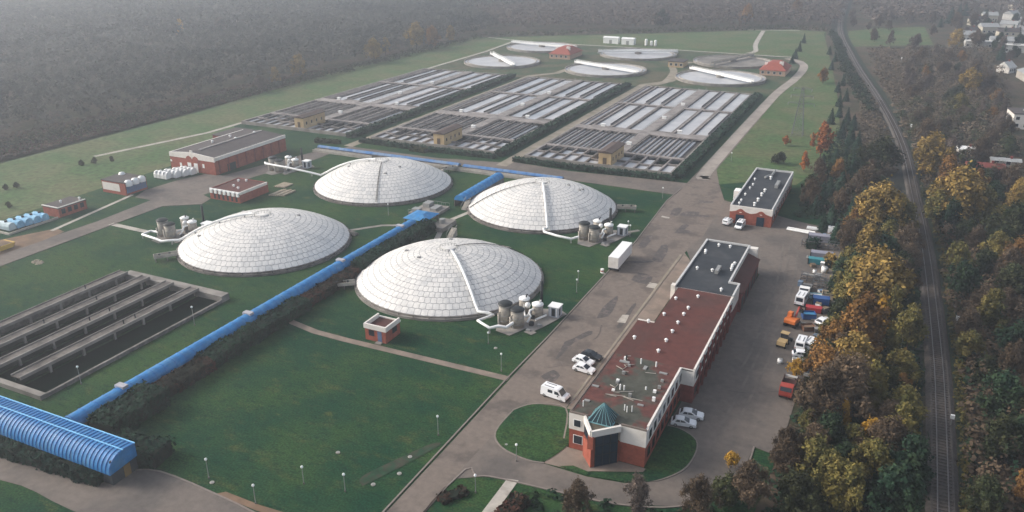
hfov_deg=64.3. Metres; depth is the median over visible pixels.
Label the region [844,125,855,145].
conifer tree
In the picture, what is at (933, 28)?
tree
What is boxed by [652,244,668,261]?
road patch
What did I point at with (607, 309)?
road patch
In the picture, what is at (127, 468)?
end door
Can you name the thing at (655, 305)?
building pavement
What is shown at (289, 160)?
blower set
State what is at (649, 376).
administration building
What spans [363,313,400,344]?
brick kiosk
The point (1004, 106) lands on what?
bare tree
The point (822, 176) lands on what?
tree
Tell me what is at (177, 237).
equipment pad
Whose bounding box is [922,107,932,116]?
tree
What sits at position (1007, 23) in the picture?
house
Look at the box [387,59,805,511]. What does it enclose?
road
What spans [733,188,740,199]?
storage tank
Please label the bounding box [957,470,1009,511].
tree
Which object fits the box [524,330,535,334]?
equipment pad
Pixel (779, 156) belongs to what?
tree
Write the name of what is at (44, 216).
blue tank
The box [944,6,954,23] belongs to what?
conifer tree
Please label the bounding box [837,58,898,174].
undergrowth
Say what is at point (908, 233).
tree
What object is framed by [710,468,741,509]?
tree
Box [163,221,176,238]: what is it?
scrubber tank
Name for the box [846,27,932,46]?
distant field
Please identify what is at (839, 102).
conifer tree
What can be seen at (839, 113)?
conifer tree
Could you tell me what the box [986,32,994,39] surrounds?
tree
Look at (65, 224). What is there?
foot path
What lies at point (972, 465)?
undergrowth
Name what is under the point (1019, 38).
tree
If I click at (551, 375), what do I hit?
road patch
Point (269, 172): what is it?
equipment pad
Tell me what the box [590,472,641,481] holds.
entrance lawn
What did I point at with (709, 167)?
narrow road
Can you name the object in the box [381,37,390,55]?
autumn tree
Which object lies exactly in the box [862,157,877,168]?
tree
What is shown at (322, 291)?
shrub belt
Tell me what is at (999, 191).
tree
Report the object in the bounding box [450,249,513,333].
exhaust duct
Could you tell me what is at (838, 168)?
autumn tree
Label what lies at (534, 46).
settling tank
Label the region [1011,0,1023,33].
distant road
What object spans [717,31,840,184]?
grass field
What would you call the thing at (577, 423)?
window
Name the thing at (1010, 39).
house
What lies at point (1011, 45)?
house
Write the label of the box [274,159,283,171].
scrubber tank
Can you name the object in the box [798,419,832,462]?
tree
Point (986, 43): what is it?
house
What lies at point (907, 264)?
tree
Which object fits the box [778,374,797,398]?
tipper truck
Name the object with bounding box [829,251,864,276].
tree
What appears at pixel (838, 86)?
conifer tree
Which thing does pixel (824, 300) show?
container
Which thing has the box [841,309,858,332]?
autumn tree
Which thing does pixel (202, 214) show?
vent stack
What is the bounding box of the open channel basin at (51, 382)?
[0,270,229,399]
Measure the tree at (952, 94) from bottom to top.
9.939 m
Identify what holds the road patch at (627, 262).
on the road at (522, 385)
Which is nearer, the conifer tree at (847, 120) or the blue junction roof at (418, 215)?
the blue junction roof at (418, 215)
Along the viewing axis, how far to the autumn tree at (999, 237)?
200.62 m
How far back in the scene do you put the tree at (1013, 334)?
157.21 m
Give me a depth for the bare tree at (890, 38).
558.90 m
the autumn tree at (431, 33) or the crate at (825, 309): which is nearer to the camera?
the crate at (825, 309)
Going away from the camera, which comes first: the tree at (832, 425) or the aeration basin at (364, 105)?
the tree at (832, 425)
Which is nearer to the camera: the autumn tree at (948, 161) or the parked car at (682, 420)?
the parked car at (682, 420)
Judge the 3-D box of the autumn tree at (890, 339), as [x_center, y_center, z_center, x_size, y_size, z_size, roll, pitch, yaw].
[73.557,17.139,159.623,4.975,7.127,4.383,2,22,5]
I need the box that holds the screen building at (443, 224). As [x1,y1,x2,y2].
[408,199,455,232]
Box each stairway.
[446,224,456,237]
[461,197,470,209]
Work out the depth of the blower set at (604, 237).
222.38 m
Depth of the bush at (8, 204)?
248.34 m
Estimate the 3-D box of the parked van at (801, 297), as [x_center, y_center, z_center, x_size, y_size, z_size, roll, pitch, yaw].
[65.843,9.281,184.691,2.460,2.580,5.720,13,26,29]
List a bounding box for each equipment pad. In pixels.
[152,227,198,242]
[266,165,313,174]
[496,309,566,335]
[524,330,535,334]
[577,230,630,246]
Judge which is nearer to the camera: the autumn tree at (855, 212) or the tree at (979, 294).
the tree at (979, 294)
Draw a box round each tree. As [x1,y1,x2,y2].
[176,18,186,35]
[270,66,280,84]
[289,54,306,75]
[362,35,382,59]
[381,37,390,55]
[403,20,424,49]
[424,24,441,47]
[561,475,596,511]
[622,471,654,511]
[654,9,669,27]
[678,472,724,511]
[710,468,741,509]
[724,450,740,467]
[730,457,772,511]
[738,3,753,24]
[768,436,806,474]
[769,150,787,162]
[772,424,804,459]
[777,465,829,511]
[782,135,791,144]
[785,358,805,379]
[787,360,847,424]
[789,54,794,63]
[791,431,833,488]
[793,47,798,58]
[797,41,801,51]
[797,407,819,429]
[798,176,821,208]
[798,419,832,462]
[799,151,809,170]
[799,339,840,375]
[800,173,819,193]
[800,337,836,370]
[801,33,805,42]
[806,407,854,447]
[807,348,877,421]
[809,120,836,157]
[809,157,826,174]
[809,195,819,214]
[809,444,850,502]
[811,312,845,343]
[814,317,845,344]
[816,170,827,183]
[816,211,827,233]
[817,68,828,81]
[819,181,828,202]
[824,267,847,298]
[825,156,846,171]
[826,176,834,198]
[826,205,837,227]
[827,108,835,124]
[828,60,833,69]
[828,147,839,163]
[828,219,840,245]
[828,301,846,316]
[828,461,865,511]
[829,187,852,212]
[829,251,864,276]
[829,298,848,312]
[829,331,849,346]
[830,158,845,177]
[830,245,858,270]
[830,253,863,297]
[830,268,872,303]
[830,439,861,465]
[832,52,836,61]
[833,81,841,92]
[834,105,842,117]
[834,170,846,191]
[834,326,882,364]
[835,94,842,106]
[835,216,862,252]
[837,121,845,138]
[839,170,849,182]
[839,290,891,354]
[840,74,845,85]
[840,181,855,197]
[841,107,850,125]
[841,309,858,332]
[841,399,851,425]
[841,422,868,449]
[842,88,849,101]
[842,142,850,160]
[842,163,883,196]
[843,153,865,172]
[843,206,871,237]
[843,239,916,310]
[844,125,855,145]
[844,194,855,219]
[846,134,906,169]
[847,154,857,180]
[848,113,858,130]
[848,436,896,481]
[850,18,856,25]
[850,217,869,242]
[850,413,913,452]
[851,130,862,149]
[852,174,910,227]
[854,219,881,256]
[857,231,902,252]
[858,358,891,414]
[861,417,878,439]
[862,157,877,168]
[862,461,929,511]
[870,30,879,39]
[870,295,893,329]
[870,397,900,419]
[874,14,884,28]
[876,214,900,233]
[877,353,894,371]
[878,283,905,334]
[879,218,902,236]
[879,382,930,423]
[880,328,900,350]
[880,344,904,366]
[880,366,902,400]
[884,348,923,384]
[884,401,920,434]
[885,20,892,29]
[885,29,895,44]
[885,430,936,488]
[891,248,916,273]
[892,307,928,349]
[893,221,927,259]
[894,194,921,228]
[895,302,922,338]
[896,372,913,387]
[899,241,924,269]
[900,257,922,297]
[901,294,906,307]
[906,84,919,97]
[907,33,922,49]
[910,110,924,123]
[911,117,937,141]
[911,126,955,177]
[914,47,928,62]
[917,63,933,74]
[920,73,934,90]
[920,177,945,198]
[921,65,930,77]
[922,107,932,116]
[922,188,951,229]
[925,160,991,222]
[929,24,937,34]
[933,196,965,235]
[936,58,952,72]
[937,18,943,27]
[938,154,963,182]
[942,85,964,103]
[943,133,963,158]
[943,258,983,296]
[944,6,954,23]
[945,239,975,273]
[947,27,965,50]
[948,91,972,114]
[950,305,987,340]
[951,83,966,93]
[952,62,962,71]
[953,216,987,242]
[953,329,986,359]
[957,50,967,61]
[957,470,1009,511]
[958,63,965,74]
[958,64,983,91]
[960,111,976,127]
[963,2,969,15]
[963,224,987,249]
[966,137,992,160]
[966,184,1003,223]
[967,13,979,26]
[967,157,985,172]
[967,282,1005,313]
[969,28,985,47]
[970,59,981,70]
[970,352,1001,384]
[973,247,999,274]
[974,224,1016,249]
[974,365,1023,416]
[975,168,991,183]
[976,286,1010,329]
[977,79,988,94]
[977,230,1012,264]
[978,409,1023,463]
[979,14,987,22]
[979,72,997,90]
[979,199,1023,237]
[979,203,1010,225]
[982,166,995,181]
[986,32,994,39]
[986,85,998,97]
[987,105,999,122]
[988,180,1006,200]
[989,88,1003,101]
[990,42,997,53]
[990,91,1003,107]
[990,165,1001,181]
[991,32,1007,46]
[991,317,1023,360]
[992,110,1011,127]
[993,245,1023,275]
[993,261,1023,293]
[995,36,1007,51]
[996,45,1006,60]
[996,115,1016,135]
[996,338,1023,375]
[997,134,1019,155]
[998,167,1008,181]
[999,97,1009,112]
[999,162,1023,191]
[1000,234,1023,265]
[1002,285,1018,313]
[1004,176,1023,208]
[1005,49,1015,60]
[1006,396,1023,416]
[1006,414,1023,452]
[1009,45,1021,58]
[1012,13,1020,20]
[1012,469,1023,505]
[1013,33,1023,43]
[1016,299,1023,319]
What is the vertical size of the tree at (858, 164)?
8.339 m
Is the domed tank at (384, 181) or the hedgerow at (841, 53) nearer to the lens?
the domed tank at (384, 181)
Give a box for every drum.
[777,358,782,363]
[821,266,827,272]
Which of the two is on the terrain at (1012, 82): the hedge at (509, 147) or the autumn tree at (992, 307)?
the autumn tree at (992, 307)
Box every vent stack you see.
[200,205,204,221]
[300,147,302,163]
[540,281,543,305]
[609,208,611,222]
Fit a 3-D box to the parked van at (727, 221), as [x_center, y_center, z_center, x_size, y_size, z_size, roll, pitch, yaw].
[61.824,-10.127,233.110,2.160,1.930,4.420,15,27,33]
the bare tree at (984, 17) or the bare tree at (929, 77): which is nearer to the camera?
the bare tree at (929, 77)
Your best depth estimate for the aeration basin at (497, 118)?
364.02 m
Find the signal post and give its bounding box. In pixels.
[950,414,954,424]
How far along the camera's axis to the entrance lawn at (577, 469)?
128.56 m
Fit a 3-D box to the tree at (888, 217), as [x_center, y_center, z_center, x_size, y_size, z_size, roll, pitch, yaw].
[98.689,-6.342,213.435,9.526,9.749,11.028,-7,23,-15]
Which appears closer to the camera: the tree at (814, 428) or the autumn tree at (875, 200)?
the tree at (814, 428)
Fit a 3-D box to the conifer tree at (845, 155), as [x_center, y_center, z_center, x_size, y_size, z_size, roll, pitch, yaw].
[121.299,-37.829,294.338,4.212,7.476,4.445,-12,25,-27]
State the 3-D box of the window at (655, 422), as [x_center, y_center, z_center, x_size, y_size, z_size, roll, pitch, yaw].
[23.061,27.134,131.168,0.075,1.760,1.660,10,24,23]
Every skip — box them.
[800,323,815,330]
[801,310,816,319]
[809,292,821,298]
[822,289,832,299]
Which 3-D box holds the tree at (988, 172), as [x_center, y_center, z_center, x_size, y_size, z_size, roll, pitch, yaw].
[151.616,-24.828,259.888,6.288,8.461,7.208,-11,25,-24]
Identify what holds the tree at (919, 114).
on the terrain at (1012, 82)
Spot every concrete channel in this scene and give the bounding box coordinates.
[312,148,371,158]
[422,162,495,175]
[502,173,531,178]
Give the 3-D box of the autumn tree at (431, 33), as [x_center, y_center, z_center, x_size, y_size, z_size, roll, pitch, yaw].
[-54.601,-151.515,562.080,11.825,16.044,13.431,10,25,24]
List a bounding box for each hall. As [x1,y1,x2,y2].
[0,395,137,484]
[169,127,286,174]
[1016,68,1023,81]
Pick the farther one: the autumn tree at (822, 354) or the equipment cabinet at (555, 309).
the equipment cabinet at (555, 309)
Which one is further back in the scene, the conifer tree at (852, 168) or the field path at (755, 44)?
the field path at (755, 44)
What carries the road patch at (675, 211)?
on the road at (522, 385)
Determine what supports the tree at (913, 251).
on the terrain at (1012, 82)
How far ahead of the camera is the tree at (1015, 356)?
151.06 m
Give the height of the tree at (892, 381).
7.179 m
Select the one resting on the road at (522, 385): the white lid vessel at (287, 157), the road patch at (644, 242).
the road patch at (644, 242)
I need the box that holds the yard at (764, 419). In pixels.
[668,200,843,466]
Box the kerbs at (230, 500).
[135,469,254,511]
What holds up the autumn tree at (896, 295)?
on the terrain at (1012, 82)
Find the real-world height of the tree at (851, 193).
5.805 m
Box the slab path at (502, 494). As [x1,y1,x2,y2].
[482,479,518,511]
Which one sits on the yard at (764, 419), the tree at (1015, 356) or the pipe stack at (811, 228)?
the pipe stack at (811, 228)
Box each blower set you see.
[176,220,189,236]
[283,159,300,172]
[523,302,546,331]
[599,224,615,243]
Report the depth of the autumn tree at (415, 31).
549.86 m
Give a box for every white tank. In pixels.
[153,169,171,179]
[164,168,180,177]
[172,167,188,176]
[179,165,196,174]
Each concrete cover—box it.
[617,315,628,322]
[646,282,656,287]
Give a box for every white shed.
[603,36,619,43]
[621,37,635,44]
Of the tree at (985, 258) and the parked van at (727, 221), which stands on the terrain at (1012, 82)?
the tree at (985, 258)
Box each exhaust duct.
[141,212,252,244]
[264,158,374,175]
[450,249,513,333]
[542,182,578,242]
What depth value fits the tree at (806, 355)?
154.37 m
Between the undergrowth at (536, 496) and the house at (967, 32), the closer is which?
the undergrowth at (536, 496)
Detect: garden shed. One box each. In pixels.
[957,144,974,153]
[965,161,1005,173]
[989,156,1022,167]
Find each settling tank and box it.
[464,51,539,68]
[507,40,576,52]
[565,60,646,77]
[597,48,678,60]
[675,66,765,86]
[693,52,771,68]
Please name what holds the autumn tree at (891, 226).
on the terrain at (1012, 82)
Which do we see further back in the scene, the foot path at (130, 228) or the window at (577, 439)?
the foot path at (130, 228)
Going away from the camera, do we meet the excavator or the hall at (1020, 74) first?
the excavator
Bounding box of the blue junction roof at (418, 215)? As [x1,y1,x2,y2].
[404,210,438,221]
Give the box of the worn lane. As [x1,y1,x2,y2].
[570,255,682,402]
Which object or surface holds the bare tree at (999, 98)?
on the terrain at (1012, 82)
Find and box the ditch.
[843,0,977,511]
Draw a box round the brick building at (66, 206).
[41,196,86,217]
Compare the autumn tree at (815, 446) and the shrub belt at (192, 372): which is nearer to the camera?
the autumn tree at (815, 446)
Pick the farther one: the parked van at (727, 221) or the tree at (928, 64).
the tree at (928, 64)
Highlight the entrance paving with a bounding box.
[544,446,644,471]
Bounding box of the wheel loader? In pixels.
[776,330,792,348]
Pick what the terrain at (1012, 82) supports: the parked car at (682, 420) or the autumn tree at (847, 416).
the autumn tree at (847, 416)
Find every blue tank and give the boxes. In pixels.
[0,220,16,230]
[7,218,24,228]
[15,215,32,226]
[24,213,41,223]
[32,211,48,221]
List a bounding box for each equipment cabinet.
[302,159,311,167]
[548,301,562,317]
[617,224,628,235]
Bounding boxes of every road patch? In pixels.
[541,370,559,381]
[556,331,592,358]
[597,296,617,317]
[616,303,635,327]
[623,261,653,263]
[631,273,651,283]
[637,236,652,247]
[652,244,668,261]
[670,207,681,215]
[675,224,690,232]
[679,211,709,216]
[698,200,712,202]
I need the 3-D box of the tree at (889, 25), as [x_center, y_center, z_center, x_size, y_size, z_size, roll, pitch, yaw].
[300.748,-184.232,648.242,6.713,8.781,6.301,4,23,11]
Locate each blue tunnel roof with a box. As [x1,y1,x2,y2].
[64,219,416,424]
[317,145,460,166]
[454,172,503,205]
[463,164,563,178]
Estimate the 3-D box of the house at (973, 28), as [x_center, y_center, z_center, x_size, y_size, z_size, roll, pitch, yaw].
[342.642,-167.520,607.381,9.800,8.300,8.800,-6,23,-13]
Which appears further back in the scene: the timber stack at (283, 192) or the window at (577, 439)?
the timber stack at (283, 192)
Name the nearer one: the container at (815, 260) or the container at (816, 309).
the container at (816, 309)
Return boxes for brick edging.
[217,492,281,511]
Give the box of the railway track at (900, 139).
[839,14,952,511]
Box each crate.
[814,327,821,332]
[822,306,828,312]
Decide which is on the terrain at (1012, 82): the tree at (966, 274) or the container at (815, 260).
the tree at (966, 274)
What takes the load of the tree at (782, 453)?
on the terrain at (1012, 82)
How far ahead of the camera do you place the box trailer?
203.03 m
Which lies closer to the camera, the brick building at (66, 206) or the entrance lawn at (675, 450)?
the entrance lawn at (675, 450)
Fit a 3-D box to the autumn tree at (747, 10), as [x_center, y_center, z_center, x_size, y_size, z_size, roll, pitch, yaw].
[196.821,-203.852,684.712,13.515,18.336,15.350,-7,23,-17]
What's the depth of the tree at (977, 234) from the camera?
211.20 m
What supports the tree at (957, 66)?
on the terrain at (1012, 82)
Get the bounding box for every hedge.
[345,73,515,137]
[350,218,436,269]
[358,137,496,158]
[494,82,631,156]
[512,156,675,180]
[672,92,762,178]
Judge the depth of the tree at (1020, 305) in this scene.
173.58 m
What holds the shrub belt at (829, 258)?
on the yard at (764, 419)
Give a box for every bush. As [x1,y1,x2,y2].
[5,201,11,207]
[78,159,84,164]
[90,157,97,162]
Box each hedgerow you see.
[0,33,483,150]
[483,23,825,36]
[827,28,877,111]
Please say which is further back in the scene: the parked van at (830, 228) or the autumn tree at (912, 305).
the parked van at (830, 228)
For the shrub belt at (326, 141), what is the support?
on the lawn at (270, 414)
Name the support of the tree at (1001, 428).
on the terrain at (1012, 82)
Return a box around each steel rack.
[800,271,826,282]
[801,238,814,246]
[812,278,828,289]
[818,239,839,250]
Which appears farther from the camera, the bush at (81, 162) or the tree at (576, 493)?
the bush at (81, 162)
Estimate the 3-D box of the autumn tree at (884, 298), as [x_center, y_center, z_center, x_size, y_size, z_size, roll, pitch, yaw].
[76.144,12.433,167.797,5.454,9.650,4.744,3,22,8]
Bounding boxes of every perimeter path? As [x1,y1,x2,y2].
[95,42,510,156]
[487,37,784,56]
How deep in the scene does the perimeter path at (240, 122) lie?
336.79 m
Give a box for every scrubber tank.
[156,217,167,236]
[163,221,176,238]
[268,156,276,170]
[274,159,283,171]
[497,300,512,324]
[509,305,524,328]
[578,221,589,240]
[588,225,599,242]
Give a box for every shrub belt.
[0,435,103,486]
[86,379,170,435]
[116,428,176,468]
[151,354,216,396]
[196,295,312,368]
[300,266,361,306]
[314,137,340,143]
[409,145,427,152]
[436,484,469,505]
[494,491,531,511]
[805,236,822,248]
[823,252,836,267]
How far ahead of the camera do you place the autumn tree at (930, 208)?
225.36 m
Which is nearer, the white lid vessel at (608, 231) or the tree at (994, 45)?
the white lid vessel at (608, 231)
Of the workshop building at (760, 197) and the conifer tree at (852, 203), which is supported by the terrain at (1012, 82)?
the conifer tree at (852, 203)
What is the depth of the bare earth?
130.08 m
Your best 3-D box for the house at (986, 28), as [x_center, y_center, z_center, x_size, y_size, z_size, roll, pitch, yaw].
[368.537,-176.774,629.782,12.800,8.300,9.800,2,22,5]
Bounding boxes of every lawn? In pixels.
[0,30,826,511]
[496,404,570,461]
[560,465,588,474]
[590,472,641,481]
[642,426,696,480]
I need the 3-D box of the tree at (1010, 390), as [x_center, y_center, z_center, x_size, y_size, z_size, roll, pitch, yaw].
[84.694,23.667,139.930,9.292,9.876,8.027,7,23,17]
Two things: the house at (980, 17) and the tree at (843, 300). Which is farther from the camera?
the house at (980, 17)
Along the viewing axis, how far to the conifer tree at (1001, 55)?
504.90 m
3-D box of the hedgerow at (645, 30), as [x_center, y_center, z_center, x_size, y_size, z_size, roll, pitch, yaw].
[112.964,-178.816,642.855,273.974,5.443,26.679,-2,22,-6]
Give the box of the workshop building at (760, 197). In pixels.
[729,167,793,227]
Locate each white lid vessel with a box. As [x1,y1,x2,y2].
[180,214,188,229]
[187,218,196,231]
[285,154,291,166]
[291,156,298,167]
[519,294,529,313]
[532,300,543,318]
[593,217,601,232]
[604,221,613,235]
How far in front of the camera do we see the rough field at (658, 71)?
481.51 m
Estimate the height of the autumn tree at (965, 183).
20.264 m
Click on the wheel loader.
(784, 339)
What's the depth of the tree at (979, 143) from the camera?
289.82 m
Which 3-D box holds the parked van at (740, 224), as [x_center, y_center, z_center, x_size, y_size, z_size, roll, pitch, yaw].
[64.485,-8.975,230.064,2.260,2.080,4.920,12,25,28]
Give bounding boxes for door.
[123,462,131,476]
[227,161,235,170]
[377,331,381,341]
[735,214,743,222]
[756,217,763,226]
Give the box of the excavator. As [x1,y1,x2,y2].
[783,307,803,328]
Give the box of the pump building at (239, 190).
[209,178,268,203]
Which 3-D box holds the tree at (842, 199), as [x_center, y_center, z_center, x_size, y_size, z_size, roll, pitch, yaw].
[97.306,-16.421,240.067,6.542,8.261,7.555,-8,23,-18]
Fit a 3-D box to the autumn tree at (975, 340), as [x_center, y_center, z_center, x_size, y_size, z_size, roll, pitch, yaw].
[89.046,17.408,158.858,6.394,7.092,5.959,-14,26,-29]
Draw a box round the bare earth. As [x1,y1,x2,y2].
[359,442,440,485]
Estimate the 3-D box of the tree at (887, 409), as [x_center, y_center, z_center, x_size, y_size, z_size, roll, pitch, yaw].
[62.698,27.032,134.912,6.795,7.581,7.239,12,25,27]
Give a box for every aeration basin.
[241,68,505,136]
[371,76,621,153]
[524,85,752,174]
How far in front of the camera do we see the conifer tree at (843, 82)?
429.17 m
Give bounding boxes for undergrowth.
[0,67,343,159]
[522,487,716,511]
[761,222,925,511]
[772,267,921,511]
[793,124,864,222]
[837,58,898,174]
[867,46,1023,156]
[911,148,1023,511]
[925,197,976,511]
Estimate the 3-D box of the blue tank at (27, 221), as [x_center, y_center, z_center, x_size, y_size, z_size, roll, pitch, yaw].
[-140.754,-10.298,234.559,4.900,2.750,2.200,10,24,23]
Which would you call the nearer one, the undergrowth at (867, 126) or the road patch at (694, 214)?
the road patch at (694, 214)
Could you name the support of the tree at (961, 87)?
on the terrain at (1012, 82)
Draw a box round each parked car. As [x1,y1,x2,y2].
[572,354,595,366]
[572,362,596,374]
[580,349,602,361]
[670,415,696,428]
[678,407,704,420]
[791,349,807,356]
[814,316,828,325]
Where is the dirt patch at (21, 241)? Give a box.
[0,229,63,254]
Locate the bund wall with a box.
[0,217,58,234]
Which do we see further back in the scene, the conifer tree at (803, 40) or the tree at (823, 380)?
the conifer tree at (803, 40)
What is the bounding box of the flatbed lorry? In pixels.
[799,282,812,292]
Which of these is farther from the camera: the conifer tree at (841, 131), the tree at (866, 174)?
the conifer tree at (841, 131)
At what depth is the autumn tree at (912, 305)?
164.00 m
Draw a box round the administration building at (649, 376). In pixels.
[569,239,759,467]
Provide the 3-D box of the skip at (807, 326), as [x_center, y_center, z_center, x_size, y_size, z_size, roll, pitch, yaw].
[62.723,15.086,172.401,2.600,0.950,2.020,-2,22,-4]
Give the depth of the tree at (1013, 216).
212.60 m
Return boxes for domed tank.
[153,208,358,276]
[313,157,457,206]
[336,238,543,321]
[467,177,635,233]
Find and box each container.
[0,239,14,250]
[805,304,822,313]
[808,232,830,242]
[808,256,824,264]
[810,249,833,257]
[812,294,830,305]
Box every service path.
[344,69,564,146]
[497,77,675,165]
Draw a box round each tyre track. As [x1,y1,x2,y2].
[720,245,790,425]
[732,244,783,375]
[733,246,798,429]
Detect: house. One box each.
[293,109,325,127]
[432,124,462,144]
[548,45,582,59]
[597,141,625,164]
[667,58,688,67]
[759,60,791,76]
[963,29,975,39]
[963,39,993,48]
[964,26,978,30]
[967,15,982,25]
[977,22,999,33]
[981,11,998,21]
[989,35,1014,42]
[995,27,1019,36]
[996,60,1016,73]
[999,20,1019,27]
[1002,9,1020,19]
[1005,43,1023,52]
[1006,107,1023,129]
[1009,1,1023,9]
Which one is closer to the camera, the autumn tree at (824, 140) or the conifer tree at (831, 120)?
the autumn tree at (824, 140)
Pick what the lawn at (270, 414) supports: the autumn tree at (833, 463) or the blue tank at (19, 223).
the blue tank at (19, 223)
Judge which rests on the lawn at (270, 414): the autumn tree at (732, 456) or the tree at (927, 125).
the autumn tree at (732, 456)
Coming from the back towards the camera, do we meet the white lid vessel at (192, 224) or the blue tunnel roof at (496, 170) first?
the blue tunnel roof at (496, 170)
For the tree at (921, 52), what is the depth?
486.83 m
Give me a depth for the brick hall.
291.63 m
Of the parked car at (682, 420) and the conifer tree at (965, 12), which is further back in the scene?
the conifer tree at (965, 12)
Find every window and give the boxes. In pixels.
[368,329,373,335]
[573,419,580,427]
[573,434,582,444]
[653,417,656,431]
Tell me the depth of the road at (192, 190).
257.81 m
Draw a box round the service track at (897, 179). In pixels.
[832,9,922,511]
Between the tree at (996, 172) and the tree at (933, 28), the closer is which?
the tree at (996, 172)
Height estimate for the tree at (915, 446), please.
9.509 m
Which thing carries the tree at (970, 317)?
on the terrain at (1012, 82)
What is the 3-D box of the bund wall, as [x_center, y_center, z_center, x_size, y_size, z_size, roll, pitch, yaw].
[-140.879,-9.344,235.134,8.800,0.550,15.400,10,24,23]
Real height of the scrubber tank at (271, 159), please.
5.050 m
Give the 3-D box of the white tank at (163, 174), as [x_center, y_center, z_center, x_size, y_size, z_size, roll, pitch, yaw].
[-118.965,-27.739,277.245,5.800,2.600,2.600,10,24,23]
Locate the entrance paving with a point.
(566, 456)
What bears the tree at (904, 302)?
on the terrain at (1012, 82)
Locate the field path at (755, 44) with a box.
[748,31,764,52]
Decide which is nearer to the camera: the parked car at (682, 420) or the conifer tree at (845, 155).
the parked car at (682, 420)
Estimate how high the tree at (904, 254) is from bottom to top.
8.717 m
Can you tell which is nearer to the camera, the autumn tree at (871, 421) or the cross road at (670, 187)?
the autumn tree at (871, 421)
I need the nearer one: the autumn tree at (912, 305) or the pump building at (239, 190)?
the autumn tree at (912, 305)
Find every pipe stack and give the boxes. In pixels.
[786,227,815,233]
[806,226,817,229]
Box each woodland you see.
[0,0,498,129]
[0,0,592,77]
[467,0,850,28]
[851,0,1023,22]
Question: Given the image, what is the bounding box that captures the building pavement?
[567,252,689,408]
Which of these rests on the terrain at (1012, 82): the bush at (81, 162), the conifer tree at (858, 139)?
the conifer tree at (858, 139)
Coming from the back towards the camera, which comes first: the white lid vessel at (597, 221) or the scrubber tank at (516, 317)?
the white lid vessel at (597, 221)
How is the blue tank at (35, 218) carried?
on the lawn at (270, 414)
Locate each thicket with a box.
[872,43,1022,164]
[896,90,1023,159]
[923,160,1023,504]
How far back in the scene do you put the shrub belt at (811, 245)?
215.31 m
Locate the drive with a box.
[0,458,250,511]
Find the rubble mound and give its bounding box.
[31,259,43,264]
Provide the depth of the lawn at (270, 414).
161.69 m
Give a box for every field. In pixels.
[431,41,798,95]
[494,29,824,56]
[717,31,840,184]
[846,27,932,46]
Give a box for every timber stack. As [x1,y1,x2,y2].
[268,189,295,196]
[274,182,292,187]
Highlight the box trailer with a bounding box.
[608,241,631,270]
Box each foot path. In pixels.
[50,195,132,230]
[109,223,148,232]
[289,320,509,380]
[350,224,396,230]
[434,212,467,238]
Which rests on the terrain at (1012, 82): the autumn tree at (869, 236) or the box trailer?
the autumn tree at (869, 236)
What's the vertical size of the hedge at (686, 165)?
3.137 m
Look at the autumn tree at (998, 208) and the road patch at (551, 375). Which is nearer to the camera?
the road patch at (551, 375)
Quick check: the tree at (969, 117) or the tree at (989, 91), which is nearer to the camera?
the tree at (969, 117)
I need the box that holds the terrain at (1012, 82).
[0,0,1023,511]
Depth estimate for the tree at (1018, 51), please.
511.20 m
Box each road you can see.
[0,152,327,264]
[345,146,686,194]
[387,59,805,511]
[453,435,740,505]
[696,58,807,179]
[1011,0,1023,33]
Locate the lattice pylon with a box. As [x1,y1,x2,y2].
[788,86,814,136]
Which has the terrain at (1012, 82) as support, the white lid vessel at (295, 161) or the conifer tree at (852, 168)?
the conifer tree at (852, 168)
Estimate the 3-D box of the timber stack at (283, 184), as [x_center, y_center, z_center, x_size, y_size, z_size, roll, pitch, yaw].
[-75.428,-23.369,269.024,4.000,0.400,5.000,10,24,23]
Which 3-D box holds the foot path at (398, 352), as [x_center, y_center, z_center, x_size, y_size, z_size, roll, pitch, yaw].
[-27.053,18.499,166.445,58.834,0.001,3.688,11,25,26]
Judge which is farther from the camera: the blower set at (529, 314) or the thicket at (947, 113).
the thicket at (947, 113)
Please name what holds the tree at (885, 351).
on the terrain at (1012, 82)
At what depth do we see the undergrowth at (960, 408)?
149.70 m
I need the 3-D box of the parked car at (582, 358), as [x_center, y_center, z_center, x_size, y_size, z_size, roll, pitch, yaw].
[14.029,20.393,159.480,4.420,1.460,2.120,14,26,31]
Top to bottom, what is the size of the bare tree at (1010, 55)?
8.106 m
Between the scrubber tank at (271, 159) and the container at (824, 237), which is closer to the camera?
the container at (824, 237)
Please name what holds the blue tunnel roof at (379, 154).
on the lawn at (270, 414)
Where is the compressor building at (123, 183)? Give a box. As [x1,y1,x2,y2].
[100,172,147,195]
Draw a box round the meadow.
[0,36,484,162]
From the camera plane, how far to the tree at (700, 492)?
115.67 m
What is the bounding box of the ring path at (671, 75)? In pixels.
[642,62,693,84]
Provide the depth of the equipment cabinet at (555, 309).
177.96 m
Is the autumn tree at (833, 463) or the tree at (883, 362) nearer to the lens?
the autumn tree at (833, 463)
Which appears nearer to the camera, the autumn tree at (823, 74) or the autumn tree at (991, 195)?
the autumn tree at (991, 195)
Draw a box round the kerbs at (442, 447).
[0,188,754,511]
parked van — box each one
[540,381,570,401]
[722,217,732,225]
[734,218,745,229]
[794,290,809,305]
[794,334,807,349]
[805,336,816,350]
[827,225,834,233]

